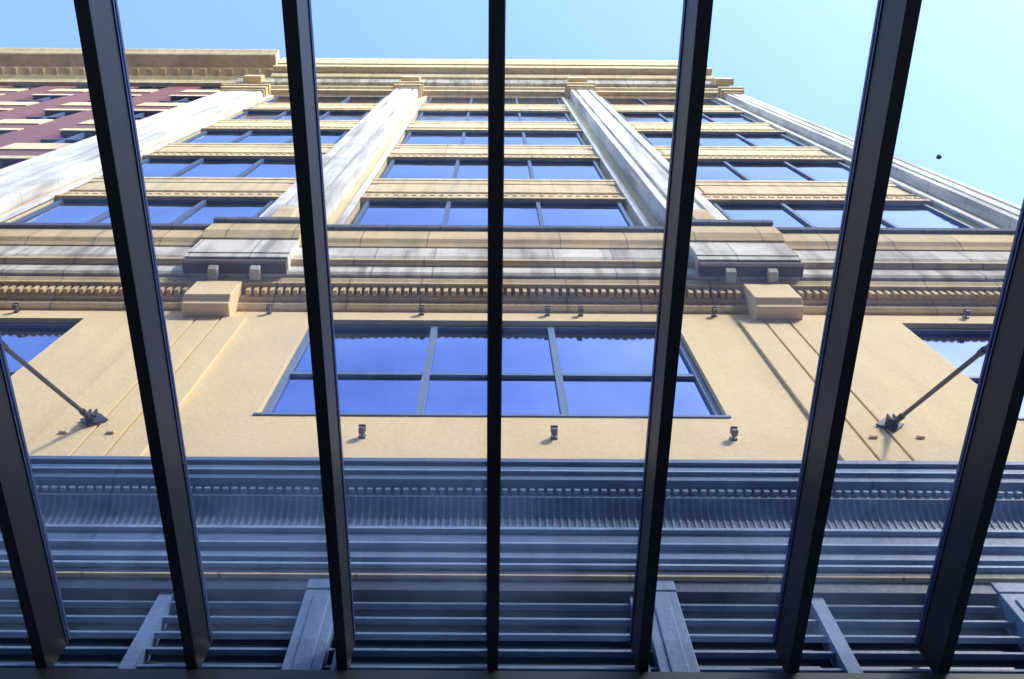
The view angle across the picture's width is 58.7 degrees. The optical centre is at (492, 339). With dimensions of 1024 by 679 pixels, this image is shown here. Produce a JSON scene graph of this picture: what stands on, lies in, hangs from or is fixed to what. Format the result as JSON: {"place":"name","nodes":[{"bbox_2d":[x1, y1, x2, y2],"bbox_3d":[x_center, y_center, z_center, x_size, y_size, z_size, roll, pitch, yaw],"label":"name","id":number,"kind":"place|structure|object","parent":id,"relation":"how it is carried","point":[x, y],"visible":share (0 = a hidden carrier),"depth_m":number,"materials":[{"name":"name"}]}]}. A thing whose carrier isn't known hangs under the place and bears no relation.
{"place":"outdoors","nodes":[
{"label":"outdoors","id":0,"kind":"place"},
{"bbox_2d":[118,592,862,672],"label":"shopfront mullions","id":1,"kind":"object","parent":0,"point":[153,622],"visible":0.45,"depth_m":4.42,"materials":[{"name":"grey metal"}]},
{"bbox_2d":[0,577,998,614],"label":"shopfront transom","id":2,"kind":"object","parent":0,"point":[511,591],"visible":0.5,"depth_m":4.72,"materials":[{"name":"grey metal"}]},
{"bbox_2d":[0,546,1023,565],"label":"shopfront fascia","id":3,"kind":"structure","parent":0,"point":[524,556],"depth_m":4.90,"materials":[{"name":"metal"}]},
{"bbox_2d":[0,530,1023,544],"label":"shopfront fascia","id":4,"kind":"structure","parent":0,"point":[522,537],"depth_m":5.02,"materials":[{"name":"grey metal"}]},
{"bbox_2d":[0,571,1023,582],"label":"shopfront head","id":5,"kind":"object","parent":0,"point":[524,577],"visible":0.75,"depth_m":4.78},
{"bbox_2d":[0,566,1023,576],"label":"shopfront fascia","id":6,"kind":"structure","parent":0,"point":[514,571],"depth_m":4.83,"materials":[{"name":"grey metal"}]},
{"bbox_2d":[0,0,1023,205],"label":"sky","id":7,"kind":"structure","parent":0,"point":[963,103],"materials":[{"name":"blue"}]},
{"bbox_2d":[29,456,1023,468],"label":"shopfront cornice top","id":8,"kind":"structure","parent":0,"point":[504,462],"depth_m":5.42,"materials":[{"name":"grey metal"}]},
{"bbox_2d":[31,463,1023,500],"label":"shopfront cornice fascia","id":9,"kind":"structure","parent":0,"point":[517,480],"depth_m":5.28,"materials":[{"name":"grey metal"}]},
{"bbox_2d":[32,467,1023,474],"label":"shopfront fascia bead","id":10,"kind":"object","parent":9,"relation":"attached to","point":[443,470],"visible":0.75,"depth_m":5.33,"materials":[{"name":"grey metal"}]},
{"bbox_2d":[36,485,1023,496],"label":"shopfront bead","id":11,"kind":"object","parent":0,"point":[117,488],"visible":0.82,"depth_m":5.24,"materials":[{"name":"metal"}]},
{"bbox_2d":[281,578,1023,671],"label":"shopfront columns","id":12,"kind":"structure","parent":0,"point":[311,642],"depth_m":4.42,"materials":[{"name":"grey metal"}]},
{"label":"sidewalk","id":13,"kind":"structure","parent":0,"visible":0},
{"bbox_2d":[0,609,1023,668],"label":"shopfront glass","id":14,"kind":"object","parent":13,"relation":"on","point":[509,661],"visible":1,"depth_m":4.51,"materials":[{"name":"blue glass"}]},
{"bbox_2d":[0,309,1023,461],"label":"wall","id":15,"kind":"structure","parent":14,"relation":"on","point":[236,385],"depth_m":7.01,"materials":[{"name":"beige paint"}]},
{"bbox_2d":[12,303,19,312],"bbox_3d":[-4.598,-0.306,8.771,0.050,0.051,0.090,0,-69,0],"label":"floodlight","id":16,"kind":"object","parent":15,"relation":"attached to","point":[15,306],"visible":1,"depth_m":8.77,"materials":[{"name":"grey metal"}]},
{"bbox_2d":[266,304,271,313],"bbox_3d":[-2.158,-0.292,8.771,0.050,0.051,0.090,0,-69,0],"label":"floodlight","id":17,"kind":"object","parent":15,"relation":"attached to","point":[268,307],"visible":1,"depth_m":8.76,"materials":[{"name":"grey metal"}]},
{"bbox_2d":[358,424,365,437],"bbox_3d":[-0.910,0.639,6.341,0.050,0.051,0.090,0,-69,0],"label":"floodlight","id":18,"kind":"object","parent":15,"relation":"attached to","point":[362,430],"visible":1,"depth_m":6.33,"materials":[{"name":"grey metal"}]},
{"bbox_2d":[419,305,423,314],"bbox_3d":[-0.685,-0.283,8.771,0.050,0.051,0.090,0,-69,0],"label":"floodlight","id":19,"kind":"object","parent":15,"relation":"attached to","point":[421,308],"visible":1,"depth_m":8.75,"materials":[{"name":"grey metal"}]},
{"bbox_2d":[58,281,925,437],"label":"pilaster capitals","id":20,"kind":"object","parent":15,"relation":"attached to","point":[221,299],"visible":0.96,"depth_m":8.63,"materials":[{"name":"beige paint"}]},
{"bbox_2d":[27,316,959,460],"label":"pilaster strips","id":21,"kind":"object","parent":15,"relation":"attached to","point":[789,350],"visible":0.49,"depth_m":6.92,"materials":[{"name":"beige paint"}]},
{"bbox_2d":[0,323,990,414],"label":"sashes","id":22,"kind":"object","parent":15,"relation":"attached to","point":[427,374],"visible":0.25,"depth_m":7.71,"materials":[{"name":"paint"}]},
{"bbox_2d":[0,98,1023,416],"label":"window panes","id":23,"kind":"object","parent":22,"relation":"in","point":[522,352],"visible":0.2,"depth_m":8.57,"materials":[{"name":"blue glass"}]},
{"bbox_2d":[0,292,997,314],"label":"frieze moulding","id":24,"kind":"object","parent":15,"relation":"attached to","point":[528,304],"visible":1,"depth_m":8.91,"materials":[{"name":"stone"}]},
{"bbox_2d":[0,285,1000,300],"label":"dentils","id":25,"kind":"object","parent":24,"relation":"attached to","point":[115,290],"visible":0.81,"depth_m":8.97,"materials":[{"name":"stone"}]},
{"bbox_2d":[0,275,1002,294],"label":"dentil cap","id":26,"kind":"object","parent":24,"relation":"on","point":[535,284],"visible":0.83,"depth_m":9.08,"materials":[{"name":"stone"}]},
{"bbox_2d":[207,264,778,282],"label":"console brackets","id":27,"kind":"object","parent":26,"relation":"on","point":[213,273],"visible":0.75,"depth_m":9.08,"materials":[{"name":"stone"}]},
{"bbox_2d":[0,95,1002,227],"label":"tower wall","id":28,"kind":"structure","parent":15,"relation":"on","point":[358,184],"depth_m":16.42,"materials":[{"name":"beige stone"}]},
{"bbox_2d":[270,85,664,87],"bbox_3d":[-0.304,-7.700,28.179,15.400,0.548,0.220,0,-69,0],"label":"top frieze","id":29,"kind":"object","parent":28,"relation":"attached to","point":[487,86],"depth_m":28.33,"materials":[{"name":"stone"}]},
{"bbox_2d":[236,78,729,87],"bbox_3d":[-0.303,-7.926,28.521,15.400,0.248,0.400,0,-69,0],"label":"top frieze mould","id":30,"kind":"object","parent":29,"relation":"on","point":[442,82],"visible":0.35,"depth_m":28.39,"materials":[{"name":"beige stone"}]},
{"bbox_2d":[271,73,712,80],"bbox_3d":[-0.002,-8.097,28.776,13.900,0.348,0.540,0,-69,0],"label":"top bedmould","id":31,"kind":"object","parent":29,"relation":"on","point":[485,77],"visible":0.35,"depth_m":28.57,"materials":[{"name":"stone"}]},
{"bbox_2d":[273,64,711,75],"bbox_3d":[0.000,-8.377,29.205,13.900,0.648,0.760,0,-69,0],"label":"top corona","id":32,"kind":"object","parent":31,"relation":"on","point":[483,69],"visible":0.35,"depth_m":28.81,"materials":[{"name":"stone"}]},
{"bbox_2d":[277,58,707,66],"bbox_3d":[0.002,-8.718,29.904,13.900,0.898,0.900,0,-69,0],"label":"top cyma","id":33,"kind":"object","parent":32,"relation":"on","point":[508,62],"visible":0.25,"depth_m":29.62,"materials":[{"name":"stone"}]},
{"bbox_2d":[220,75,744,99],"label":"pilaster caps","id":34,"kind":"object","parent":28,"relation":"attached to","point":[571,83],"visible":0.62,"depth_m":27.19,"materials":[{"name":"stone"}]},
{"bbox_2d":[65,107,920,198],"bbox_3d":[0.025,-4.198,19.201,13.196,11.300,0.032,0,-69,0],"label":"spandrel ornament","id":35,"kind":"object","parent":28,"relation":"attached to","point":[551,195],"visible":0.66,"depth_m":17.34,"materials":[{"name":"stone"}]},
{"bbox_2d":[271,206,714,219],"bbox_3d":[0.009,-1.557,11.336,5.410,0.879,0.100,0,-69,0],"label":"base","id":36,"kind":"object","parent":28,"relation":"attached to","point":[293,211],"visible":0.43,"depth_m":11.22,"materials":[{"name":"stone"}]},
{"bbox_2d":[13,97,973,227],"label":"tower sashes","id":37,"kind":"object","parent":28,"relation":"attached to","point":[202,202],"visible":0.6,"depth_m":16.31,"materials":[{"name":"grey metal"}]},
{"bbox_2d":[55,94,931,202],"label":"window heads","id":38,"kind":"object","parent":28,"relation":"attached to","point":[485,198],"depth_m":17.11,"materials":[{"name":"beige stone"}]},
{"bbox_2d":[55,105,931,210],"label":"spandrels","id":39,"kind":"object","parent":28,"relation":"on","point":[484,188],"visible":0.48,"depth_m":14.77,"materials":[{"name":"stone"}]},
{"bbox_2d":[89,103,897,186],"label":"window sills","id":40,"kind":"structure","parent":28,"relation":"attached to","point":[485,181],"depth_m":18.26,"materials":[{"name":"beige stone"}]},
{"bbox_2d":[270,86,717,97],"bbox_3d":[-0.305,-7.532,27.681,15.400,0.498,0.260,0,-69,0],"label":"top architrave","id":41,"kind":"object","parent":28,"relation":"attached to","point":[483,91],"visible":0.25,"depth_m":27.48,"materials":[{"name":"stone"}]},
{"bbox_2d":[0,89,1021,227],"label":"tower pilasters","id":42,"kind":"object","parent":28,"relation":"attached to","point":[642,163],"visible":0.7,"depth_m":15.89,"materials":[{"name":"white stone"}]},
{"bbox_2d":[0,264,1005,280],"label":"cornice band","id":43,"kind":"object","parent":15,"relation":"attached to","point":[481,272],"visible":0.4,"depth_m":9.18,"materials":[{"name":"stone"}]},
{"bbox_2d":[182,258,803,276],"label":"break soffit","id":44,"kind":"structure","parent":43,"relation":"attached to","point":[705,268],"depth_m":9.14,"materials":[{"name":"beige stone"}]},
{"bbox_2d":[185,253,800,270],"bbox_3d":[0.004,-0.706,9.307,6.240,0.098,0.310,0,-69,0],"label":"break band","id":45,"kind":"object","parent":43,"relation":"attached to","point":[698,258],"visible":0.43,"depth_m":9.23,"materials":[{"name":"beige stone"}]},
{"bbox_2d":[202,223,784,244],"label":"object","id":46,"kind":"object","parent":43,"relation":"on","point":[288,231],"visible":0.32,"depth_m":9.82,"materials":[{"name":"beige stone"}]},
{"bbox_2d":[213,217,772,225],"bbox_3d":[0.007,-1.165,10.312,6.240,0.232,0.455,0,-69,0],"label":"break flashing","id":47,"kind":"object","parent":46,"relation":"on","point":[297,220],"visible":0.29,"depth_m":10.14,"materials":[{"name":"grey metal"}]},
{"bbox_2d":[0,256,1007,269],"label":"cornice bead","id":48,"kind":"object","parent":43,"relation":"on","point":[513,263],"visible":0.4,"depth_m":9.37,"materials":[{"name":"stone"}]},
{"bbox_2d":[0,246,1009,261],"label":"cornice corona","id":49,"kind":"object","parent":15,"relation":"attached to","point":[579,254],"visible":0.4,"depth_m":9.57,"materials":[{"name":"stone"}]},
{"bbox_2d":[188,239,797,267],"bbox_3d":[0.005,-0.818,9.574,6.240,0.478,0.330,0,-69,0],"label":"break corona","id":50,"kind":"object","parent":49,"relation":"attached to","point":[291,247],"visible":0.32,"depth_m":9.49,"materials":[{"name":"beige stone"}]},
{"bbox_2d":[0,228,1014,251],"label":"cornice cyma","id":51,"kind":"object","parent":49,"relation":"on","point":[470,239],"visible":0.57,"depth_m":9.85,"materials":[{"name":"stone"}]},
{"bbox_2d":[0,222,1015,233],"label":"cornice flashing","id":52,"kind":"object","parent":51,"relation":"on","point":[529,228],"visible":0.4,"depth_m":10.17,"materials":[{"name":"grey metal"}]},
{"bbox_2d":[0,0,1023,678],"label":"glass canopy","id":53,"kind":"object","parent":15,"relation":"attached to","point":[994,414],"visible":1,"depth_m":3.64,"materials":[{"name":"black paint"}]},
{"bbox_2d":[545,306,549,315],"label":"floodlight","id":54,"kind":"object","parent":15,"relation":"attached to","point":[547,310],"visible":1,"depth_m":8.76,"materials":[{"name":"grey metal"}]},
{"bbox_2d":[550,425,557,438],"bbox_3d":[0.430,0.647,6.341,0.050,0.051,0.090,0,-69,0],"label":"floodlight","id":55,"kind":"object","parent":15,"relation":"attached to","point":[554,431],"visible":1,"depth_m":6.33,"materials":[{"name":"grey metal"}]},
{"bbox_2d":[578,306,582,315],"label":"floodlight","id":56,"kind":"object","parent":15,"relation":"attached to","point":[580,309],"visible":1,"depth_m":8.76,"materials":[{"name":"grey metal"}]},
{"bbox_2d":[253,412,1023,419],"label":"sills","id":57,"kind":"structure","parent":15,"relation":"attached to","point":[485,415],"depth_m":6.67,"materials":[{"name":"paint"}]},
{"bbox_2d":[711,307,717,316],"bbox_3d":[2.142,-0.266,8.771,0.050,0.051,0.090,0,-69,0],"label":"floodlight","id":58,"kind":"object","parent":15,"relation":"attached to","point":[714,310],"visible":1,"depth_m":8.76,"materials":[{"name":"grey metal"}]},
{"bbox_2d":[729,426,737,440],"bbox_3d":[1.684,0.654,6.341,0.050,0.051,0.090,0,-69,0],"label":"floodlight","id":59,"kind":"object","parent":15,"relation":"attached to","point":[733,432],"visible":1,"depth_m":6.33,"materials":[{"name":"grey metal"}]},
{"bbox_2d":[962,308,970,317],"bbox_3d":[4.572,-0.252,8.771,0.050,0.051,0.090,0,-69,0],"label":"floodlight","id":60,"kind":"object","parent":15,"relation":"attached to","point":[966,311],"visible":1,"depth_m":8.76,"materials":[{"name":"grey metal"}]},
{"bbox_2d":[0,600,1023,673],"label":"louvre blades","id":61,"kind":"object","parent":14,"relation":"attached to","point":[517,636],"visible":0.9,"depth_m":4.45,"materials":[{"name":"paint"}]},
{"bbox_2d":[0,539,1023,551],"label":"shopfront fillet","id":62,"kind":"object","parent":14,"relation":"attached to","point":[511,545],"visible":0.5,"depth_m":4.96,"materials":[{"name":"paint"}]},
{"bbox_2d":[0,524,1023,535],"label":"shopfront fillet","id":63,"kind":"object","parent":14,"relation":"attached to","point":[462,529],"visible":0.25,"depth_m":5.06,"materials":[{"name":"paint"}]},
{"bbox_2d":[0,560,1023,571],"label":"shopfront fillet","id":64,"kind":"object","parent":14,"relation":"attached to","point":[440,565],"visible":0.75,"depth_m":4.85,"materials":[{"name":"paint"}]},
{"bbox_2d":[38,496,1023,529],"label":"shopfront cove","id":65,"kind":"object","parent":14,"relation":"attached to","point":[506,511],"visible":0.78,"depth_m":5.19,"materials":[{"name":"grey paint"}]},
{"bbox_2d":[39,495,1023,529],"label":"shopfront cove flutes","id":66,"kind":"object","parent":65,"relation":"attached to","point":[517,513],"visible":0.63,"depth_m":5.19,"materials":[{"name":"grey metal"}]},
{"label":"ground","id":67,"kind":"structure","parent":0,"visible":0},
{"bbox_2d":[0,85,213,168],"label":"brick wall","id":68,"kind":"structure","parent":67,"relation":"on","point":[34,133],"depth_m":23.62,"materials":[{"name":"red brick"}]},
{"bbox_2d":[0,86,216,168],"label":"panes","id":69,"kind":"object","parent":68,"relation":"attached to","point":[57,137],"visible":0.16,"depth_m":23.18,"materials":[{"name":"blue glass"}]},
{"bbox_2d":[0,88,219,158],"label":"sills and lintels","id":70,"kind":"structure","parent":68,"relation":"attached to","point":[37,146],"depth_m":23.62,"materials":[{"name":"stone"}]},
{"bbox_2d":[0,86,219,163],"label":"sashes","id":71,"kind":"object","parent":68,"relation":"attached to","point":[71,139],"visible":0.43,"depth_m":23.35,"materials":[{"name":"paint"}]},
{"bbox_2d":[0,48,279,86],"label":"cornice","id":72,"kind":"structure","parent":68,"relation":"attached to","point":[196,60],"depth_m":30.38,"materials":[{"name":"stone"}]},
{"bbox_2d":[0,67,272,75],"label":"modillions","id":73,"kind":"object","parent":72,"relation":"attached to","point":[41,71],"visible":0.8,"depth_m":30.25,"materials":[{"name":"stone"}]}
]}

